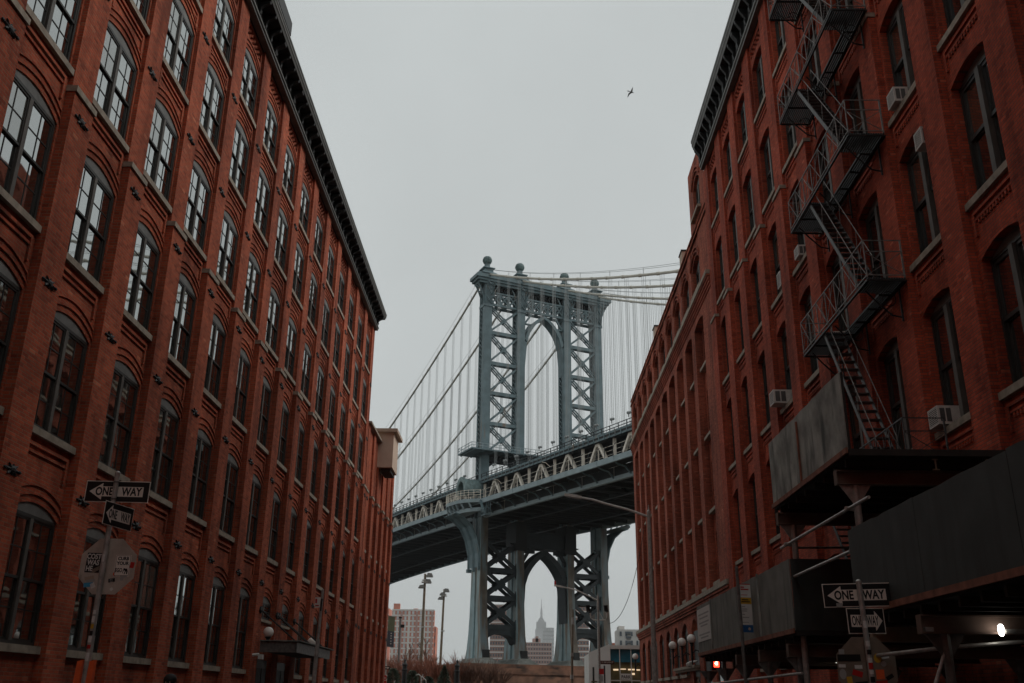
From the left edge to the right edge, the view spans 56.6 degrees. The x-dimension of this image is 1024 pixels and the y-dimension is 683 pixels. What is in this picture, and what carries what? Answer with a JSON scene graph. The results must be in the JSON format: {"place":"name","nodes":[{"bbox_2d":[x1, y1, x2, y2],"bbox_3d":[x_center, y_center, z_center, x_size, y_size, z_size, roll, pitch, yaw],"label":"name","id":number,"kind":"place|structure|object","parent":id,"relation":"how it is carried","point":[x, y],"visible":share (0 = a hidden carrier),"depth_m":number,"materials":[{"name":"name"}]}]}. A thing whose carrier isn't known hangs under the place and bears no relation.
{"place":"outdoors","nodes":[
{"label":"outdoors","id":0,"kind":"place"},
{"bbox_2d":[353,421,402,682],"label":"brick building","id":1,"kind":"structure","parent":0,"point":[373,604],"depth_m":63.66,"materials":[{"name":"red brick"},{"name":"beige stucco"},{"name":"glass"}]},
{"bbox_2d":[490,604,506,661],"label":"apartment block","id":2,"kind":"structure","parent":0,"point":[497,642],"depth_m":610.74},
{"bbox_2d":[285,0,733,663],"label":"sky","id":3,"kind":"structure","parent":0,"point":[458,133],"materials":[{"name":"grey"}]},
{"bbox_2d":[575,607,588,661],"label":"apartment block","id":4,"kind":"structure","parent":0,"point":[583,647],"depth_m":591.22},
{"bbox_2d":[584,645,640,682],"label":"shop building","id":5,"kind":"structure","parent":0,"point":[621,669],"depth_m":87.50,"materials":[{"name":"grey"}]},
{"bbox_2d":[691,0,1023,682],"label":"brick warehouse","id":6,"kind":"structure","parent":0,"point":[905,273],"depth_m":26.00,"materials":[{"name":"brick"}]},
{"bbox_2d":[730,213,739,278],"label":"window","id":7,"kind":"structure","parent":6,"relation":"in","point":[735,238],"depth_m":43.93,"materials":[{"name":"black glass"}]},
{"bbox_2d":[738,101,747,163],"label":"window","id":8,"kind":"structure","parent":6,"relation":"in","point":[743,114],"depth_m":42.27,"materials":[{"name":"black glass"}]},
{"bbox_2d":[745,176,755,248],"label":"window","id":9,"kind":"structure","parent":6,"relation":"in","point":[749,189],"depth_m":40.97,"materials":[{"name":"black glass"}]},
{"bbox_2d":[752,266,761,338],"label":"window","id":10,"kind":"structure","parent":6,"relation":"in","point":[759,327],"depth_m":39.65,"materials":[{"name":"black glass"}]},
{"bbox_2d":[754,54,765,123],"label":"window","id":11,"kind":"structure","parent":6,"relation":"in","point":[760,77],"depth_m":39.30,"materials":[{"name":"black glass"}]},
{"bbox_2d":[760,357,770,436],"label":"window","id":12,"kind":"structure","parent":6,"relation":"in","point":[764,431],"depth_m":38.21,"materials":[{"name":"black glass"}]},
{"bbox_2d":[762,135,774,213],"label":"window","id":13,"kind":"structure","parent":6,"relation":"in","point":[767,150],"depth_m":38.00,"materials":[{"name":"black glass"}]},
{"bbox_2d":[771,231,782,310],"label":"window","id":14,"kind":"structure","parent":6,"relation":"in","point":[775,244],"depth_m":36.84,"materials":[{"name":"black glass"}]},
{"bbox_2d":[772,6,786,78],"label":"window","id":15,"kind":"structure","parent":6,"relation":"in","point":[779,25],"depth_m":36.27,"materials":[{"name":"black glass"}]},
{"bbox_2d":[769,389,791,406],"bbox_3d":[9.850,2.079,34.706,0.762,0.500,0.586,0,-21,1],"label":"air conditioner","id":16,"kind":"object","parent":6,"relation":"attached to","point":[779,398],"visible":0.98,"depth_m":34.47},
{"bbox_2d":[780,327,792,414],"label":"window","id":17,"kind":"structure","parent":6,"relation":"in","point":[784,337],"depth_m":35.34,"materials":[{"name":"black glass"}]},
{"bbox_2d":[782,85,796,173],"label":"window","id":18,"kind":"structure","parent":6,"relation":"in","point":[790,129],"depth_m":34.95,"materials":[{"name":"black glass"}]},
{"bbox_2d":[792,188,806,276],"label":"window","id":19,"kind":"structure","parent":6,"relation":"in","point":[801,238],"depth_m":33.59,"materials":[{"name":"black glass"}]},
{"bbox_2d":[804,292,818,388],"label":"window","id":20,"kind":"structure","parent":6,"relation":"in","point":[808,305],"depth_m":32.21,"materials":[{"name":"black glass"}]},
{"bbox_2d":[807,28,821,125],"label":"window","id":21,"kind":"structure","parent":6,"relation":"in","point":[814,64],"depth_m":32.24,"materials":[{"name":"black glass"}]},
{"bbox_2d":[818,137,835,236],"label":"window","id":22,"kind":"structure","parent":6,"relation":"in","point":[828,179],"depth_m":30.96,"materials":[{"name":"black glass"}]},
{"bbox_2d":[832,252,849,330],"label":"window","id":23,"kind":"structure","parent":6,"relation":"in","point":[837,265],"depth_m":29.45,"materials":[{"name":"black glass"}]},
{"bbox_2d":[847,380,864,448],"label":"window","id":24,"kind":"structure","parent":6,"relation":"in","point":[857,432],"depth_m":28.07,"materials":[{"name":"black glass"}]},
{"bbox_2d":[849,75,871,186],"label":"window","id":25,"kind":"structure","parent":6,"relation":"in","point":[857,94],"depth_m":27.95,"materials":[{"name":"black glass"}]},
{"bbox_2d":[865,198,887,295],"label":"window","id":26,"kind":"structure","parent":6,"relation":"in","point":[873,223],"depth_m":26.52,"materials":[{"name":"black glass"}]},
{"bbox_2d":[886,87,907,110],"bbox_3d":[9.940,-6.214,24.349,0.492,0.420,0.456,0,-21,1],"label":"air conditioner","id":27,"kind":"object","parent":6,"relation":"attached to","point":[895,96],"visible":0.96,"depth_m":24.19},
{"bbox_2d":[884,341,912,448],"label":"window","id":28,"kind":"structure","parent":6,"relation":"in","point":[894,377],"depth_m":24.94,"materials":[{"name":"black glass"}]},
{"bbox_2d":[886,0,916,127],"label":"window","id":29,"kind":"structure","parent":6,"relation":"in","point":[897,36],"depth_m":24.77,"materials":[{"name":"black glass"}]},
{"bbox_2d":[913,126,926,151],"bbox_3d":[9.911,-4.838,22.741,0.412,0.450,0.416,0,-21,1],"label":"air conditioner","id":30,"kind":"object","parent":6,"relation":"attached to","point":[919,140],"visible":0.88,"depth_m":22.71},
{"bbox_2d":[907,146,941,272],"bbox_3d":[9.996,-3.570,22.997,0.390,3.240,2.060,0,-21,1],"label":"window","id":31,"kind":"structure","parent":6,"relation":"in","point":[927,224],"depth_m":23.34,"materials":[{"name":"black glass"}]},
{"bbox_2d":[927,405,960,429],"bbox_3d":[9.839,1.734,21.637,0.512,0.430,0.526,0,-21,1],"label":"air conditioner","id":32,"kind":"object","parent":6,"relation":"attached to","point":[950,413],"visible":0.91,"depth_m":21.44,"materials":[{"name":"metal"}]},
{"bbox_2d":[931,291,970,440],"bbox_3d":[9.948,0.406,21.499,0.390,3.240,2.060,0,-21,1],"label":"window","id":33,"kind":"structure","parent":6,"relation":"in","point":[951,374],"depth_m":21.86,"materials":[{"name":"black glass"}]},
{"bbox_2d":[936,0,974,51],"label":"window","id":34,"kind":"structure","parent":6,"relation":"in","point":[955,10],"depth_m":21.63,"materials":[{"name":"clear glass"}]},
{"bbox_2d":[959,48,1007,211],"bbox_3d":[9.971,-4.667,20.087,0.390,3.240,2.060,0,-21,1],"label":"window","id":35,"kind":"structure","parent":6,"relation":"in","point":[985,141],"depth_m":20.36,"materials":[{"name":"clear glass"}]},
{"bbox_2d":[990,226,1023,400],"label":"window","id":36,"kind":"structure","parent":6,"relation":"in","point":[1007,263],"depth_m":19.05,"materials":[{"name":"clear glass"}]},
{"bbox_2d":[697,559,1023,682],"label":"sidewalk shed","id":37,"kind":"structure","parent":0,"point":[782,624],"depth_m":17.95,"materials":[{"name":"black wood"}]},
{"bbox_2d":[768,372,1005,682],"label":"raised shed","id":38,"kind":"structure","parent":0,"point":[823,473],"depth_m":15.78,"materials":[{"name":"metal"}]},
{"bbox_3d":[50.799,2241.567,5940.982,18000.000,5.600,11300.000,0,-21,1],"label":"far shore","id":39,"kind":"structure","parent":0,"visible":0},
{"bbox_2d":[388,603,434,681],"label":"tower block","id":40,"kind":"structure","parent":39,"relation":"on","point":[411,620],"depth_m":863.17,"materials":[{"name":"concrete"}]},
{"bbox_2d":[526,636,551,664],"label":"apartment block","id":41,"kind":"structure","parent":39,"relation":"on","point":[539,653],"depth_m":685.12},
{"bbox_2d":[615,626,638,644],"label":"apartment block","id":42,"kind":"structure","parent":39,"relation":"on","point":[623,636],"depth_m":320.26,"materials":[{"name":"white concrete"}]},
{"label":"river","id":43,"kind":"structure","parent":0,"visible":0},
{"bbox_2d":[386,256,679,682],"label":"suspension bridge","id":44,"kind":"structure","parent":43,"relation":"in","point":[473,523],"depth_m":207.14,"materials":[{"name":"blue metal"}]},
{"bbox_3d":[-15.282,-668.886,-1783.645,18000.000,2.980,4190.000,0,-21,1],"label":"ground","id":45,"kind":"structure","parent":0,"visible":0},
{"bbox_2d":[0,0,386,682],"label":"brick warehouse","id":46,"kind":"structure","parent":45,"relation":"on","point":[192,312],"depth_m":26.98,"materials":[{"name":"brick"}]},
{"bbox_2d":[0,259,20,414],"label":"window","id":47,"kind":"structure","parent":46,"relation":"in","point":[10,290],"depth_m":18.13,"materials":[{"name":"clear glass"}]},
{"bbox_2d":[0,69,55,232],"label":"window","id":48,"kind":"structure","parent":46,"relation":"in","point":[27,133],"depth_m":18.77,"materials":[{"name":"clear glass"}]},
{"bbox_2d":[0,501,55,654],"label":"window","id":49,"kind":"structure","parent":46,"relation":"in","point":[25,574],"depth_m":18.92,"materials":[{"name":"black glass"}]},
{"bbox_2d":[25,0,81,75],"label":"window","id":50,"kind":"structure","parent":46,"relation":"in","point":[55,21],"depth_m":20.07,"materials":[{"name":"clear glass"}]},
{"bbox_2d":[32,311,87,454],"bbox_3d":[-9.592,0.786,20.160,0.220,2.790,2.130,0,-21,1],"label":"window","id":51,"kind":"structure","parent":46,"relation":"in","point":[64,366],"depth_m":20.33,"materials":[{"name":"black glass"}]},
{"bbox_2d":[66,528,105,659],"bbox_3d":[-9.613,5.695,21.602,0.220,2.860,2.130,0,-21,1],"label":"window","id":52,"kind":"structure","parent":46,"relation":"in","point":[84,601],"depth_m":21.52,"materials":[{"name":"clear glass"}]},
{"bbox_2d":[65,155,113,293],"bbox_3d":[-9.550,-2.755,21.495,0.220,2.760,2.130,0,-21,1],"label":"window","id":53,"kind":"structure","parent":46,"relation":"in","point":[90,227],"depth_m":21.66,"materials":[{"name":"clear glass"}]},
{"bbox_2d":[92,21,136,152],"bbox_3d":[-9.508,-6.222,22.801,0.220,2.610,2.130,0,-21,1],"label":"window","id":54,"kind":"structure","parent":46,"relation":"in","point":[112,99],"depth_m":22.89,"materials":[{"name":"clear glass"}]},
{"bbox_2d":[97,360,138,480],"bbox_3d":[-9.567,1.873,23.042,0.220,2.790,2.130,0,-21,1],"label":"window","id":55,"kind":"structure","parent":46,"relation":"in","point":[115,445],"depth_m":23.26,"materials":[{"name":"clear glass"}]},
{"bbox_2d":[126,0,149,35],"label":"window","id":56,"kind":"structure","parent":46,"relation":"in","point":[139,8],"depth_m":24.31,"materials":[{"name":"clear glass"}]},
{"bbox_2d":[123,548,158,664],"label":"window","id":57,"kind":"structure","parent":46,"relation":"in","point":[136,645],"depth_m":24.75,"materials":[{"name":"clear glass"}]},
{"bbox_2d":[123,221,159,340],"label":"window","id":58,"kind":"structure","parent":46,"relation":"in","point":[140,291],"depth_m":24.59,"materials":[{"name":"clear glass"}]},
{"bbox_2d":[143,98,177,212],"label":"window","id":59,"kind":"structure","parent":46,"relation":"in","point":[161,151],"depth_m":25.81,"materials":[{"name":"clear glass"}]},
{"bbox_2d":[149,398,178,508],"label":"window","id":60,"kind":"structure","parent":46,"relation":"in","point":[168,422],"depth_m":26.20,"materials":[{"name":"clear glass"}]},
{"bbox_2d":[162,0,193,104],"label":"window","id":61,"kind":"structure","parent":46,"relation":"in","point":[179,39],"depth_m":27.05,"materials":[{"name":"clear glass"}]},
{"bbox_2d":[167,564,194,668],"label":"window","id":62,"kind":"structure","parent":46,"relation":"in","point":[184,597],"depth_m":27.68,"materials":[{"name":"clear glass"}]},
{"bbox_2d":[167,272,195,378],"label":"window","id":63,"kind":"structure","parent":46,"relation":"in","point":[178,352],"depth_m":27.52,"materials":[{"name":"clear glass"}]},
{"bbox_2d":[183,160,210,260],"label":"window","id":64,"kind":"structure","parent":46,"relation":"in","point":[198,202],"depth_m":28.71,"materials":[{"name":"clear glass"}]},
{"bbox_2d":[187,428,211,526],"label":"window","id":65,"kind":"structure","parent":46,"relation":"in","point":[196,504],"depth_m":29.12,"materials":[{"name":"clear glass"}]},
{"bbox_2d":[198,62,223,161],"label":"window","id":66,"kind":"structure","parent":46,"relation":"in","point":[213,97],"depth_m":29.95,"materials":[{"name":"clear glass"}]},
{"bbox_2d":[203,577,224,671],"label":"window","id":67,"kind":"structure","parent":46,"relation":"in","point":[218,589],"depth_m":30.60,"materials":[{"name":"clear glass"}]},
{"bbox_2d":[203,314,225,408],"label":"window","id":68,"kind":"structure","parent":46,"relation":"in","point":[217,339],"depth_m":30.45,"materials":[{"name":"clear glass"}]},
{"bbox_2d":[212,0,233,76],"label":"window","id":69,"kind":"structure","parent":46,"relation":"in","point":[223,28],"depth_m":31.06,"materials":[{"name":"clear glass"}]},
{"bbox_2d":[216,210,237,300],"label":"window","id":70,"kind":"structure","parent":46,"relation":"in","point":[229,236],"depth_m":31.64,"materials":[{"name":"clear glass"}]},
{"bbox_2d":[219,453,238,542],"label":"window","id":71,"kind":"structure","parent":46,"relation":"in","point":[225,529],"depth_m":32.07,"materials":[{"name":"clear glass"}]},
{"bbox_2d":[228,119,248,208],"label":"window","id":72,"kind":"structure","parent":46,"relation":"in","point":[240,151],"depth_m":32.85,"materials":[{"name":"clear glass"}]},
{"bbox_2d":[232,348,249,433],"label":"window","id":73,"kind":"structure","parent":46,"relation":"in","point":[244,364],"depth_m":33.39,"materials":[{"name":"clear glass"}]},
{"bbox_2d":[232,587,249,673],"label":"window","id":74,"kind":"structure","parent":46,"relation":"in","point":[238,655],"depth_m":33.55,"materials":[{"name":"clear glass"}]},
{"bbox_2d":[239,48,257,128],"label":"window","id":75,"kind":"structure","parent":46,"relation":"in","point":[247,97],"depth_m":33.93,"materials":[{"name":"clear glass"}]},
{"bbox_2d":[242,252,260,333],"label":"window","id":76,"kind":"structure","parent":46,"relation":"in","point":[249,312],"depth_m":34.53,"materials":[{"name":"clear glass"}]},
{"bbox_2d":[245,474,260,555],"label":"window","id":77,"kind":"structure","parent":46,"relation":"in","point":[256,486],"depth_m":35.00,"materials":[{"name":"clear glass"}]},
{"bbox_2d":[253,167,269,247],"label":"window","id":78,"kind":"structure","parent":46,"relation":"in","point":[263,190],"depth_m":35.76,"materials":[{"name":"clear glass"}]},
{"bbox_2d":[256,376,270,454],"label":"window","id":79,"kind":"structure","parent":46,"relation":"in","point":[266,390],"depth_m":36.35,"materials":[{"name":"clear glass"}]},
{"bbox_2d":[262,100,277,172],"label":"window","id":80,"kind":"structure","parent":46,"relation":"in","point":[271,127],"depth_m":36.84,"materials":[{"name":"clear glass"}]},
{"bbox_2d":[265,287,279,361],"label":"window","id":81,"kind":"structure","parent":46,"relation":"in","point":[274,304],"depth_m":37.44,"materials":[{"name":"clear glass"}]},
{"bbox_2d":[267,491,280,566],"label":"window","id":82,"kind":"structure","parent":46,"relation":"in","point":[276,501],"depth_m":37.92,"materials":[{"name":"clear glass"}]},
{"bbox_2d":[274,208,287,280],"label":"window","id":83,"kind":"structure","parent":46,"relation":"in","point":[282,231],"depth_m":38.70,"materials":[{"name":"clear glass"}]},
{"bbox_2d":[277,400,288,472],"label":"window","id":84,"kind":"structure","parent":46,"relation":"in","point":[285,413],"depth_m":39.29,"materials":[{"name":"black glass"}]},
{"bbox_2d":[282,145,294,210],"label":"window","id":85,"kind":"structure","parent":46,"relation":"in","point":[289,167],"depth_m":39.78,"materials":[{"name":"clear glass"}]},
{"bbox_2d":[284,317,296,385],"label":"window","id":86,"kind":"structure","parent":46,"relation":"in","point":[292,333],"depth_m":40.37,"materials":[{"name":"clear glass"}]},
{"bbox_2d":[286,507,296,575],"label":"window","id":87,"kind":"structure","parent":46,"relation":"in","point":[290,554],"depth_m":40.82,"materials":[{"name":"black glass"}]},
{"bbox_2d":[292,242,303,309],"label":"window","id":88,"kind":"structure","parent":46,"relation":"in","point":[299,259],"depth_m":41.59,"materials":[{"name":"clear glass"}]},
{"bbox_2d":[294,422,304,487],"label":"window","id":89,"kind":"structure","parent":46,"relation":"in","point":[298,467],"depth_m":42.16,"materials":[{"name":"black glass"}]},
{"bbox_2d":[299,183,309,243],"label":"window","id":90,"kind":"structure","parent":46,"relation":"in","point":[304,208],"depth_m":42.71,"materials":[{"name":"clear glass"}]},
{"bbox_2d":[300,343,311,406],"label":"window","id":91,"kind":"structure","parent":46,"relation":"in","point":[307,355],"depth_m":43.25,"materials":[{"name":"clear glass"}]},
{"bbox_2d":[302,519,311,583],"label":"window","id":92,"kind":"structure","parent":46,"relation":"in","point":[308,531],"depth_m":43.77,"materials":[{"name":"black glass"}]},
{"bbox_2d":[307,273,317,334],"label":"window","id":93,"kind":"structure","parent":46,"relation":"in","point":[313,287],"depth_m":44.49,"materials":[{"name":"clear glass"}]},
{"bbox_2d":[309,440,317,501],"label":"window","id":94,"kind":"structure","parent":46,"relation":"in","point":[315,450],"depth_m":45.11,"materials":[{"name":"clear glass"}]},
{"bbox_2d":[313,216,322,271],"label":"window","id":95,"kind":"structure","parent":46,"relation":"in","point":[319,233],"depth_m":45.55,"materials":[{"name":"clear glass"}]},
{"bbox_2d":[315,365,323,424],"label":"window","id":96,"kind":"structure","parent":46,"relation":"in","point":[320,382],"depth_m":46.18,"materials":[{"name":"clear glass"}]},
{"bbox_2d":[316,531,323,590],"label":"window","id":97,"kind":"structure","parent":46,"relation":"in","point":[321,546],"depth_m":46.70,"materials":[{"name":"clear glass"}]},
{"bbox_2d":[321,299,329,356],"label":"window","id":98,"kind":"structure","parent":46,"relation":"in","point":[326,314],"depth_m":47.45,"materials":[{"name":"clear glass"}]},
{"bbox_2d":[326,245,333,297],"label":"window","id":99,"kind":"structure","parent":46,"relation":"in","point":[329,279],"depth_m":48.51,"materials":[{"name":"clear glass"}]},
{"bbox_2d":[327,385,335,440],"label":"window","id":100,"kind":"structure","parent":46,"relation":"in","point":[332,394],"depth_m":49.10,"materials":[{"name":"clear glass"}]},
{"bbox_2d":[332,322,340,376],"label":"window","id":101,"kind":"structure","parent":46,"relation":"in","point":[337,331],"depth_m":50.32,"materials":[{"name":"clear glass"}]},
{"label":"park lawn","id":102,"kind":"structure","parent":0,"visible":0},
{"bbox_2d":[418,573,432,682],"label":"floodlight pole","id":103,"kind":"object","parent":102,"relation":"on","point":[425,581],"visible":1,"depth_m":101.53,"materials":[{"name":"grey metal"}]},
{"bbox_2d":[429,650,470,682],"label":"bare shrub","id":104,"kind":"object","parent":102,"relation":"on","point":[436,673],"visible":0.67,"depth_m":90.16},
{"bbox_2d":[448,656,484,682],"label":"bare shrub","id":105,"kind":"object","parent":102,"relation":"on","point":[466,676],"visible":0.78,"depth_m":90.84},
{"bbox_2d":[464,657,501,682],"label":"bare shrub","id":106,"kind":"object","parent":102,"relation":"on","point":[493,671],"visible":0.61,"depth_m":91.91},
{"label":"pavement","id":107,"kind":"structure","parent":0,"visible":0},
{"bbox_2d":[73,471,150,682],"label":"street sign","id":108,"kind":"object","parent":107,"relation":"on","point":[107,565],"visible":1,"depth_m":13.29,"materials":[{"name":"black"}]},
{"bbox_2d":[312,589,323,682],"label":"parking sign","id":109,"kind":"object","parent":107,"relation":"on","point":[318,602],"visible":1,"depth_m":24.43,"materials":[{"name":"grey metal"}]},
{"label":"pavement","id":110,"kind":"structure","parent":0,"visible":0},
{"bbox_2d":[554,581,613,682],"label":"street lamp","id":111,"kind":"object","parent":110,"relation":"on","point":[600,662],"visible":1,"depth_m":71.99,"materials":[{"name":"black metal"}]},
{"bbox_2d":[564,493,657,682],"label":"street lamp","id":112,"kind":"object","parent":110,"relation":"on","point":[653,631],"visible":1,"depth_m":38.44,"materials":[{"name":"metal"}]},
{"bbox_2d":[629,154,735,682],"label":"brick loft","id":113,"kind":"structure","parent":110,"relation":"on","point":[674,446],"depth_m":57.36,"materials":[{"name":"brick"}]},
{"bbox_2d":[735,566,753,682],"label":"parking sign","id":114,"kind":"object","parent":110,"relation":"on","point":[745,613],"visible":1,"depth_m":20.06,"materials":[{"name":"grey metal"}]},
{"bbox_2d":[822,579,897,682],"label":"street sign","id":115,"kind":"object","parent":110,"relation":"on","point":[858,661],"visible":1,"depth_m":12.46,"materials":[{"name":"black"}]},
{"bbox_2d":[847,440,1023,682],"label":"sidewalk shed","id":116,"kind":"structure","parent":110,"relation":"on","point":[945,559],"depth_m":11.26,"materials":[{"name":"metal"}]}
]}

